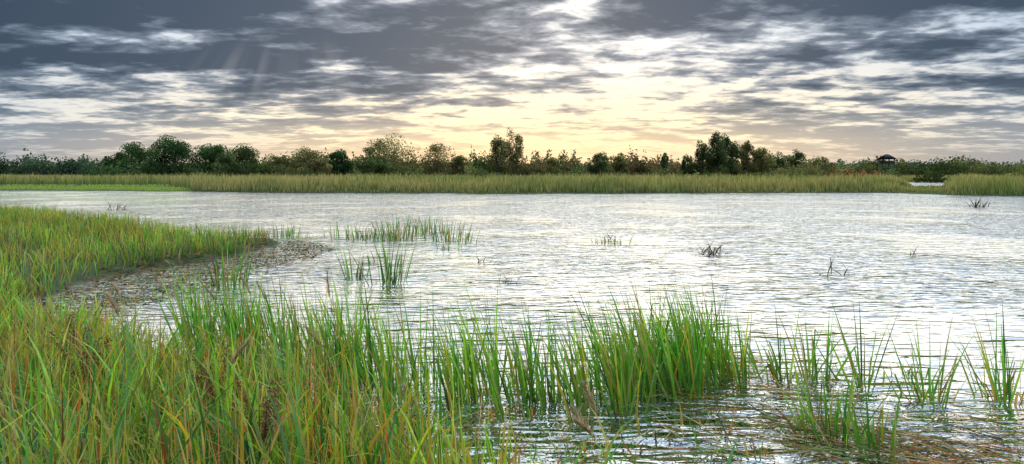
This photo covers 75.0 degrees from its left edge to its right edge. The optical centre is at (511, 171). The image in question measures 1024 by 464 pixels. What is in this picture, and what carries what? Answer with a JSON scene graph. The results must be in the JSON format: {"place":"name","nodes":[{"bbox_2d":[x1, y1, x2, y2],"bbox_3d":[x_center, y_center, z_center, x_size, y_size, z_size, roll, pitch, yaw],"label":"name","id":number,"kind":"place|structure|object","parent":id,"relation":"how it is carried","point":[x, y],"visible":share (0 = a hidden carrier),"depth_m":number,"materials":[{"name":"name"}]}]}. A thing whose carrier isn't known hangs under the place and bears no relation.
{"place":"outdoors","nodes":[
{"label":"outdoors","id":0,"kind":"place"},
{"bbox_2d":[0,182,1023,463],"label":"lake water","id":1,"kind":"structure","parent":0,"point":[964,266],"depth_m":15.14,"materials":[{"name":"liquid"}]},
{"bbox_2d":[105,201,128,209],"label":"twig tangle","id":2,"kind":"object","parent":1,"relation":"on","point":[117,207],"visible":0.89,"depth_m":43.33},
{"bbox_2d":[105,238,206,264],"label":"reed clump","id":3,"kind":"object","parent":1,"relation":"in","point":[183,251],"visible":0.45,"depth_m":18.30,"materials":[{"name":"green plant"}]},
{"bbox_2d":[22,236,351,319],"bbox_3d":[-7.913,2.378,17.637,5.998,0.469,13.925,0,0,0],"label":"floating reed debris","id":4,"kind":"object","parent":1,"relation":"on","point":[129,296],"visible":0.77,"depth_m":16.04,"materials":[{"name":"plant"}]},
{"bbox_2d":[200,237,258,289],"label":"reed clump","id":5,"kind":"object","parent":1,"relation":"in","point":[223,272],"visible":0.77,"depth_m":14.34,"materials":[{"name":"green plant"}]},
{"bbox_2d":[264,223,301,238],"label":"reed clump","id":6,"kind":"object","parent":1,"relation":"in","point":[289,232],"visible":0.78,"depth_m":25.42,"materials":[{"name":"green plant"}]},
{"bbox_2d":[322,218,361,238],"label":"reed clump","id":7,"kind":"object","parent":1,"relation":"in","point":[336,230],"visible":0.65,"depth_m":25.43,"materials":[{"name":"green plant"}]},
{"bbox_2d":[336,244,370,279],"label":"reed clump","id":8,"kind":"object","parent":1,"relation":"in","point":[348,273],"visible":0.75,"depth_m":15.52,"materials":[{"name":"green plant"}]},
{"bbox_2d":[327,221,381,240],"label":"reed clump","id":9,"kind":"object","parent":1,"relation":"in","point":[352,234],"visible":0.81,"depth_m":24.67,"materials":[{"name":"green plant"}]},
{"bbox_2d":[344,225,381,238],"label":"reed clump","id":10,"kind":"object","parent":1,"relation":"in","point":[362,233],"visible":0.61,"depth_m":25.09,"materials":[{"name":"green plant"}]},
{"bbox_2d":[345,232,415,287],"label":"reed clump","id":11,"kind":"object","parent":1,"relation":"in","point":[388,274],"visible":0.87,"depth_m":14.80,"materials":[{"name":"green plant"}]},
{"bbox_2d":[367,248,400,264],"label":"reed clump","id":12,"kind":"object","parent":1,"relation":"in","point":[374,260],"visible":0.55,"depth_m":18.23,"materials":[{"name":"green plant"}]},
{"bbox_2d":[365,219,403,241],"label":"reed clump","id":13,"kind":"object","parent":1,"relation":"in","point":[383,233],"visible":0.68,"depth_m":23.98,"materials":[{"name":"green plant"}]},
{"bbox_2d":[354,215,435,242],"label":"reed clump","id":14,"kind":"object","parent":1,"relation":"in","point":[395,235],"visible":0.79,"depth_m":24.40,"materials":[{"name":"green plant"}]},
{"bbox_2d":[375,213,460,233],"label":"reed clump","id":15,"kind":"object","parent":1,"relation":"in","point":[429,223],"visible":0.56,"depth_m":27.74,"materials":[{"name":"green plant"}]},
{"bbox_2d":[405,215,464,235],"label":"reed clump","id":16,"kind":"object","parent":1,"relation":"in","point":[434,232],"visible":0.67,"depth_m":26.43,"materials":[{"name":"green plant"}]},
{"bbox_2d":[419,221,481,243],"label":"reed clump","id":17,"kind":"object","parent":1,"relation":"in","point":[449,234],"visible":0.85,"depth_m":24.02,"materials":[{"name":"green plant"}]},
{"bbox_2d":[148,261,755,459],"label":"cattail reeds","id":18,"kind":"object","parent":1,"relation":"in","point":[685,357],"visible":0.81,"depth_m":7.50,"materials":[{"name":"green plant"}]},
{"bbox_2d":[450,231,477,243],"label":"reed clump","id":19,"kind":"object","parent":1,"relation":"in","point":[465,239],"visible":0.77,"depth_m":23.18,"materials":[{"name":"green plant"}]},
{"bbox_2d":[336,373,772,463],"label":"floating reed debris","id":20,"kind":"object","parent":1,"relation":"on","point":[548,440],"visible":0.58,"depth_m":6.36,"materials":[{"name":"plant"}]},
{"bbox_2d":[591,232,633,243],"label":"reed clump","id":21,"kind":"object","parent":1,"relation":"in","point":[608,239],"visible":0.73,"depth_m":23.05,"materials":[{"name":"green plant"}]},
{"bbox_2d":[693,240,726,255],"bbox_3d":[5.984,2.308,20.128,1.125,0.523,1.381,0,0,0],"label":"twig tangle","id":22,"kind":"object","parent":1,"relation":"in","point":[711,252],"visible":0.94,"depth_m":20.04,"materials":[{"name":"wood"}]},
{"bbox_2d":[739,334,789,369],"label":"reed clump","id":23,"kind":"object","parent":1,"relation":"in","point":[760,354],"visible":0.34,"depth_m":8.69,"materials":[{"name":"green plant"}]},
{"bbox_2d":[728,302,847,391],"bbox_3d":[3.160,2.133,7.662,1.442,1.356,1.190,0,0,30],"label":"reed clump","id":24,"kind":"object","parent":1,"relation":"in","point":[775,370],"visible":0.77,"depth_m":7.87,"materials":[{"name":"green plant"}]},
{"bbox_2d":[571,345,1023,463],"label":"floating reed debris","id":25,"kind":"object","parent":1,"relation":"on","point":[818,445],"visible":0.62,"depth_m":6.37,"materials":[{"name":"plant"}]},
{"bbox_2d":[761,310,867,388],"bbox_3d":[3.611,2.231,8.064,1.350,1.294,1.167,0,0,28],"label":"reed clump","id":26,"kind":"object","parent":1,"relation":"in","point":[814,363],"visible":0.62,"depth_m":8.04,"materials":[{"name":"green plant"}]},
{"bbox_2d":[754,332,902,448],"bbox_3d":[2.891,2.154,6.179,1.299,1.098,1.210,0,0,0],"label":"reed clump","id":27,"kind":"object","parent":1,"relation":"in","point":[847,418],"visible":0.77,"depth_m":6.27,"materials":[{"name":"green plant"}]},
{"bbox_2d":[809,254,867,275],"bbox_3d":[7.719,2.180,16.345,1.404,0.681,1.641,0,0,0],"label":"twig tangle","id":28,"kind":"object","parent":1,"relation":"on","point":[833,269],"visible":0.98,"depth_m":16.09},
{"bbox_2d":[806,301,898,391],"bbox_3d":[4.053,2.080,7.678,1.348,1.347,1.038,0,0,0],"label":"reed clump","id":29,"kind":"object","parent":1,"relation":"in","point":[861,376],"visible":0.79,"depth_m":7.72,"materials":[{"name":"green plant"}]},
{"bbox_2d":[702,387,1023,463],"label":"floating reed debris","id":30,"kind":"object","parent":1,"relation":"on","point":[937,460],"visible":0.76,"depth_m":5.98,"materials":[{"name":"plant"}]},
{"bbox_2d":[796,369,934,463],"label":"reed clump","id":31,"kind":"object","parent":1,"relation":"in","point":[869,436],"visible":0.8,"depth_m":5.88,"materials":[{"name":"green plant"}]},
{"bbox_2d":[883,361,917,377],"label":"reed clump","id":32,"kind":"object","parent":1,"relation":"in","point":[903,371],"visible":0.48,"depth_m":8.11,"materials":[{"name":"green plant"}]},
{"bbox_2d":[827,312,990,409],"bbox_3d":[4.342,2.099,7.237,1.245,1.229,1.398,0,0,-33],"label":"reed clump","id":33,"kind":"object","parent":1,"relation":"in","point":[916,388],"visible":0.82,"depth_m":7.18,"materials":[{"name":"green plant"}]},
{"bbox_2d":[923,303,1023,406],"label":"reed clump","id":34,"kind":"object","parent":1,"relation":"in","point":[1007,389],"visible":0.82,"depth_m":7.29,"materials":[{"name":"green plant"}]},
{"bbox_2d":[960,197,989,207],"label":"twig tangle","id":35,"kind":"object","parent":1,"relation":"on","point":[980,205],"visible":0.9,"depth_m":46.37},
{"bbox_2d":[0,175,1023,463],"bbox_3d":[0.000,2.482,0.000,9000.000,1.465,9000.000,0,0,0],"label":"ground","id":36,"kind":"structure","parent":0,"point":[122,271],"depth_m":19.68,"materials":[{"name":"plant"}]},
{"bbox_2d":[0,148,110,174],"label":"distant treeline","id":37,"kind":"object","parent":36,"relation":"on","point":[29,166],"visible":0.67,"depth_m":406.51,"materials":[{"name":"green plant"}]},
{"bbox_2d":[62,312,89,357],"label":"dock plant","id":38,"kind":"object","parent":36,"relation":"on","point":[72,328],"visible":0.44,"depth_m":6.81,"materials":[{"name":"plant"}]},
{"bbox_2d":[16,337,139,403],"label":"broad leaf reed","id":39,"kind":"object","parent":36,"relation":"on","point":[67,373],"visible":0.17,"depth_m":5.72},
{"bbox_2d":[48,326,112,386],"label":"dock plant","id":40,"kind":"object","parent":36,"relation":"on","point":[83,365],"visible":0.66,"depth_m":5.55,"materials":[{"name":"plant"}]},
{"bbox_2d":[101,152,127,166],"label":"alder tree","id":41,"kind":"object","parent":36,"relation":"on","point":[112,158],"visible":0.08,"depth_m":223.38,"materials":[{"name":"green plant"}]},
{"bbox_2d":[93,290,143,353],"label":"plumed reed","id":42,"kind":"object","parent":36,"relation":"on","point":[111,300],"visible":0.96,"depth_m":7.08,"materials":[{"name":"brown plant"}]},
{"bbox_2d":[110,282,144,319],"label":"plumed reed","id":43,"kind":"object","parent":36,"relation":"on","point":[116,288],"visible":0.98,"depth_m":10.01,"materials":[{"name":"brown plant"}]},
{"bbox_2d":[38,357,217,461],"bbox_3d":[-2.627,1.730,4.580,1.190,0.959,0.512,0,0,0],"label":"broad leaf reed","id":44,"kind":"object","parent":36,"relation":"on","point":[162,400],"visible":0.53,"depth_m":4.57,"materials":[{"name":"plant"}]},
{"bbox_2d":[102,141,153,175],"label":"alder tree","id":45,"kind":"object","parent":36,"relation":"on","point":[134,152],"visible":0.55,"depth_m":212.12,"materials":[{"name":"green plant"}]},
{"bbox_2d":[0,201,277,295],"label":"marsh grass","id":46,"kind":"structure","parent":36,"relation":"on","point":[35,227],"depth_m":20.39,"materials":[{"name":"green plant"}]},
{"bbox_2d":[109,307,206,392],"bbox_3d":[-3.306,1.777,6.226,1.493,1.051,0.479,0,0,16],"label":"broad leaf reed","id":47,"kind":"object","parent":36,"relation":"on","point":[152,349],"visible":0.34,"depth_m":6.28,"materials":[{"name":"plant"}]},
{"bbox_2d":[140,134,195,176],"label":"alder tree","id":48,"kind":"object","parent":36,"relation":"on","point":[178,150],"visible":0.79,"depth_m":202.79,"materials":[{"name":"green plant"}]},
{"bbox_2d":[80,152,286,176],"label":"willow thicket","id":49,"kind":"object","parent":36,"relation":"on","point":[107,170],"visible":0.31,"depth_m":204.30,"materials":[{"name":"green plant"}]},
{"bbox_2d":[190,143,226,173],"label":"alder tree","id":50,"kind":"object","parent":36,"relation":"on","point":[205,153],"visible":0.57,"depth_m":207.56,"materials":[{"name":"green plant"}]},
{"bbox_2d":[187,337,231,452],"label":"dock plant","id":51,"kind":"object","parent":36,"relation":"on","point":[210,390],"visible":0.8,"depth_m":5.21,"materials":[{"name":"plant"}]},
{"bbox_2d":[199,280,234,339],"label":"plumed reed","id":52,"kind":"object","parent":36,"relation":"on","point":[207,289],"visible":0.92,"depth_m":9.27,"materials":[{"name":"brown plant"}]},
{"bbox_2d":[183,335,251,422],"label":"plumed reed","id":53,"kind":"object","parent":36,"relation":"on","point":[236,355],"visible":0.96,"depth_m":5.06,"materials":[{"name":"brown plant"}]},
{"bbox_2d":[189,229,253,257],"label":"reed clump","id":54,"kind":"object","parent":36,"relation":"on","point":[228,247],"visible":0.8,"depth_m":19.61,"materials":[{"name":"green plant"}]},
{"bbox_2d":[210,153,240,175],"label":"willow tree","id":55,"kind":"object","parent":36,"relation":"on","point":[228,165],"visible":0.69,"depth_m":189.04,"materials":[{"name":"green plant"}]},
{"bbox_2d":[215,143,259,175],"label":"alder tree","id":56,"kind":"object","parent":36,"relation":"on","point":[243,158],"visible":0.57,"depth_m":198.69,"materials":[{"name":"green plant"}]},
{"bbox_2d":[238,274,268,343],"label":"plumed reed","id":57,"kind":"object","parent":36,"relation":"on","point":[245,284],"visible":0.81,"depth_m":9.72,"materials":[{"name":"brown plant"}]},
{"bbox_2d":[235,377,282,459],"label":"dock plant","id":58,"kind":"object","parent":36,"relation":"on","point":[265,418],"visible":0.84,"depth_m":4.24,"materials":[{"name":"plant"}]},
{"bbox_2d":[188,351,329,463],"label":"broad leaf reed","id":59,"kind":"object","parent":36,"relation":"on","point":[274,447],"visible":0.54,"depth_m":4.59,"materials":[{"name":"plant"}]},
{"bbox_2d":[254,280,286,347],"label":"plumed reed","id":60,"kind":"object","parent":36,"relation":"on","point":[259,285],"visible":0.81,"depth_m":9.55,"materials":[{"name":"brown plant"}]},
{"bbox_2d":[260,153,298,173],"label":"willow tree","id":61,"kind":"object","parent":36,"relation":"on","point":[279,161],"visible":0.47,"depth_m":213.15,"materials":[{"name":"green plant"}]},
{"bbox_2d":[231,327,349,419],"bbox_3d":[-2.085,1.896,6.408,1.158,0.942,0.765,0,0,0],"label":"broad leaf reed","id":62,"kind":"object","parent":36,"relation":"on","point":[278,359],"visible":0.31,"depth_m":6.24,"materials":[{"name":"plant"}]},
{"bbox_2d":[283,146,328,173],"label":"willow tree","id":63,"kind":"object","parent":36,"relation":"on","point":[309,155],"visible":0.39,"depth_m":213.59,"materials":[{"name":"green plant"}]},
{"bbox_2d":[298,157,332,175],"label":"willow tree","id":64,"kind":"object","parent":36,"relation":"on","point":[314,164],"visible":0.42,"depth_m":189.12,"materials":[{"name":"green plant"}]},
{"bbox_2d":[321,270,332,333],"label":"plumed reed","id":65,"kind":"object","parent":36,"relation":"on","point":[328,283],"visible":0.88,"depth_m":9.63,"materials":[{"name":"brown plant"}]},
{"bbox_2d":[302,324,363,387],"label":"plumed reed","id":66,"kind":"object","parent":36,"relation":"on","point":[315,338],"visible":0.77,"depth_m":7.06,"materials":[{"name":"brown plant"}]},
{"bbox_2d":[326,149,353,175],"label":"alder tree","id":67,"kind":"object","parent":36,"relation":"on","point":[343,166],"visible":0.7,"depth_m":199.10,"materials":[{"name":"green plant"}]},
{"bbox_2d":[0,262,687,463],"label":"marsh grass","id":68,"kind":"structure","parent":36,"relation":"on","point":[76,432],"depth_m":4.75,"materials":[{"name":"green plant"}]},
{"bbox_2d":[354,147,377,174],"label":"oak tree","id":69,"kind":"object","parent":36,"relation":"on","point":[367,151],"visible":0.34,"depth_m":219.40,"materials":[{"name":"green plant"}]},
{"bbox_2d":[358,156,391,177],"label":"willow tree","id":70,"kind":"object","parent":36,"relation":"on","point":[378,165],"visible":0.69,"depth_m":187.70,"materials":[{"name":"green plant"}]},
{"bbox_2d":[253,144,529,175],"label":"willow thicket","id":71,"kind":"object","parent":36,"relation":"on","point":[479,162],"visible":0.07,"depth_m":226.16,"materials":[{"name":"green plant"}]},
{"bbox_2d":[361,133,422,175],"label":"oak tree","id":72,"kind":"object","parent":36,"relation":"on","point":[382,150],"visible":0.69,"depth_m":208.02,"materials":[{"name":"green plant"}]},
{"bbox_2d":[406,398,434,441],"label":"dock plant","id":73,"kind":"object","parent":36,"relation":"on","point":[432,401],"visible":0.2,"depth_m":5.38,"materials":[{"name":"plant"}]},
{"bbox_2d":[344,357,504,462],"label":"broad leaf reed","id":74,"kind":"object","parent":36,"relation":"on","point":[446,424],"visible":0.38,"depth_m":4.88,"materials":[{"name":"plant"}]},
{"bbox_2d":[414,142,455,175],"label":"birch tree","id":75,"kind":"object","parent":36,"relation":"on","point":[441,167],"visible":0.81,"depth_m":213.69,"materials":[{"name":"green plant"}]},
{"bbox_2d":[401,381,482,458],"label":"plumed reed","id":76,"kind":"object","parent":36,"relation":"on","point":[419,408],"visible":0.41,"depth_m":5.28,"materials":[{"name":"brown plant"}]},
{"bbox_2d":[448,155,470,174],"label":"birch tree","id":77,"kind":"object","parent":36,"relation":"on","point":[459,162],"visible":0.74,"depth_m":218.59,"materials":[{"name":"green plant"}]},
{"bbox_2d":[441,439,532,463],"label":"broad leaf reed","id":78,"kind":"object","parent":36,"relation":"on","point":[511,459],"visible":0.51,"depth_m":5.21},
{"bbox_2d":[486,134,509,174],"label":"poplar tree","id":79,"kind":"object","parent":36,"relation":"on","point":[499,148],"visible":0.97,"depth_m":204.82,"materials":[{"name":"green plant"}]},
{"bbox_2d":[0,170,1023,195],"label":"reed bed","id":80,"kind":"object","parent":36,"relation":"on","point":[975,184],"visible":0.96,"depth_m":80.09,"materials":[{"name":"green plant"}]},
{"bbox_2d":[504,127,525,175],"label":"poplar tree","id":81,"kind":"object","parent":36,"relation":"on","point":[517,155],"visible":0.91,"depth_m":206.12,"materials":[{"name":"green plant"}]},
{"bbox_2d":[55,155,987,169],"bbox_3d":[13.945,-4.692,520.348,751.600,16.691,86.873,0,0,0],"label":"distant treeline","id":82,"kind":"object","parent":36,"relation":"on","point":[958,158],"depth_m":506.89,"materials":[{"name":"green plant"}]},
{"bbox_2d":[469,426,633,463],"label":"broad leaf reed","id":83,"kind":"object","parent":36,"relation":"on","point":[576,461],"visible":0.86,"depth_m":4.63,"materials":[{"name":"plant"}]},
{"bbox_2d":[545,157,561,173],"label":"birch tree","id":84,"kind":"object","parent":36,"relation":"on","point":[550,166],"visible":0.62,"depth_m":213.85,"materials":[{"name":"green plant"}]},
{"bbox_2d":[586,151,609,174],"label":"birch tree","id":85,"kind":"object","parent":36,"relation":"on","point":[598,163],"visible":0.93,"depth_m":214.02,"materials":[{"name":"green plant"}]},
{"bbox_2d":[566,404,633,463],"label":"plumed reed","id":86,"kind":"object","parent":36,"relation":"on","point":[573,410],"visible":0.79,"depth_m":5.46,"materials":[{"name":"brown plant"}]},
{"bbox_2d":[192,161,1023,182],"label":"sallow shrub","id":87,"kind":"object","parent":36,"relation":"on","point":[929,178],"visible":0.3,"depth_m":158.65,"materials":[{"name":"green plant"}]},
{"bbox_2d":[580,379,638,463],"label":"plumed reed","id":88,"kind":"object","parent":36,"relation":"on","point":[592,405],"visible":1,"depth_m":5.26,"materials":[{"name":"brown plant"}]},
{"bbox_2d":[571,413,654,463],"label":"plumed reed","id":89,"kind":"object","parent":36,"relation":"on","point":[586,428],"visible":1,"depth_m":5.18,"materials":[{"name":"brown plant"}]},
{"bbox_2d":[609,152,629,174],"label":"birch tree","id":90,"kind":"object","parent":36,"relation":"on","point":[617,165],"visible":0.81,"depth_m":214.72,"materials":[{"name":"green plant"}]},
{"bbox_2d":[517,145,790,175],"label":"willow thicket","id":91,"kind":"object","parent":36,"relation":"on","point":[637,166],"visible":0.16,"depth_m":225.04,"materials":[{"name":"green plant"}]},
{"bbox_2d":[660,153,668,174],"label":"birch tree","id":92,"kind":"object","parent":36,"relation":"on","point":[664,159],"visible":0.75,"depth_m":214.79,"materials":[{"name":"green plant"}]},
{"bbox_2d":[680,154,693,175],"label":"birch tree","id":93,"kind":"object","parent":36,"relation":"on","point":[685,169],"visible":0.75,"depth_m":214.40,"materials":[{"name":"green plant"}]},
{"bbox_2d":[690,140,711,175],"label":"poplar tree","id":94,"kind":"object","parent":36,"relation":"on","point":[700,152],"visible":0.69,"depth_m":211.53,"materials":[{"name":"green plant"}]},
{"bbox_2d":[704,131,732,174],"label":"poplar tree","id":95,"kind":"object","parent":36,"relation":"on","point":[718,151],"visible":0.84,"depth_m":206.63,"materials":[{"name":"green plant"}]},
{"bbox_2d":[695,436,759,463],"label":"broad leaf reed","id":96,"kind":"object","parent":36,"relation":"on","point":[730,457],"visible":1,"depth_m":5.33,"materials":[{"name":"plant"}]},
{"bbox_2d":[719,133,740,175],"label":"poplar tree","id":97,"kind":"object","parent":36,"relation":"on","point":[734,148],"visible":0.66,"depth_m":209.51,"materials":[{"name":"green plant"}]},
{"bbox_2d":[720,433,764,460],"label":"reed clump","id":98,"kind":"object","parent":36,"relation":"on","point":[746,447],"visible":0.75,"depth_m":5.85,"materials":[{"name":"green plant"}]},
{"bbox_2d":[736,140,758,175],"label":"poplar tree","id":99,"kind":"object","parent":36,"relation":"on","point":[746,148],"visible":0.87,"depth_m":211.05,"materials":[{"name":"green plant"}]},
{"bbox_2d":[746,146,775,175],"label":"poplar tree","id":100,"kind":"object","parent":36,"relation":"on","point":[763,164],"visible":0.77,"depth_m":211.21,"materials":[{"name":"green plant"}]},
{"bbox_2d":[767,151,785,171],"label":"birch tree","id":101,"kind":"object","parent":36,"relation":"on","point":[779,161],"visible":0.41,"depth_m":219.05,"materials":[{"name":"green plant"}]},
{"bbox_2d":[784,149,806,169],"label":"birch tree","id":102,"kind":"object","parent":36,"relation":"on","point":[798,155],"visible":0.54,"depth_m":218.91,"materials":[{"name":"green plant"}]},
{"bbox_2d":[752,159,856,175],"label":"willow thicket","id":103,"kind":"object","parent":36,"relation":"on","point":[805,168],"visible":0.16,"depth_m":173.93,"materials":[{"name":"green plant"}]},
{"bbox_2d":[811,156,836,169],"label":"birch tree","id":104,"kind":"object","parent":36,"relation":"on","point":[824,163],"visible":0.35,"depth_m":229.61,"materials":[{"name":"green plant"}]},
{"bbox_2d":[826,167,881,177],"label":"willow thicket","id":105,"kind":"object","parent":36,"relation":"on","point":[847,173],"visible":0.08,"depth_m":141.44,"materials":[{"name":"green plant"}]},
{"bbox_2d":[867,154,896,172],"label":"bird lookout hut","id":106,"kind":"object","parent":36,"relation":"on","point":[886,156],"visible":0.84,"depth_m":216.54,"materials":[{"name":"wood"}]},
{"bbox_2d":[782,153,1023,175],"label":"willow thicket","id":107,"kind":"object","parent":36,"relation":"on","point":[956,167],"visible":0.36,"depth_m":230.11,"materials":[{"name":"green plant"}]},
{"bbox_2d":[810,158,1023,166],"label":"distant treeline","id":108,"kind":"object","parent":36,"relation":"on","point":[1021,161],"visible":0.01,"depth_m":698.59,"materials":[{"name":"green plant"}]},
{"bbox_2d":[0,0,1023,166],"label":"sky","id":109,"kind":"structure","parent":0,"point":[849,80],"materials":[{"name":"grey"}]}
]}

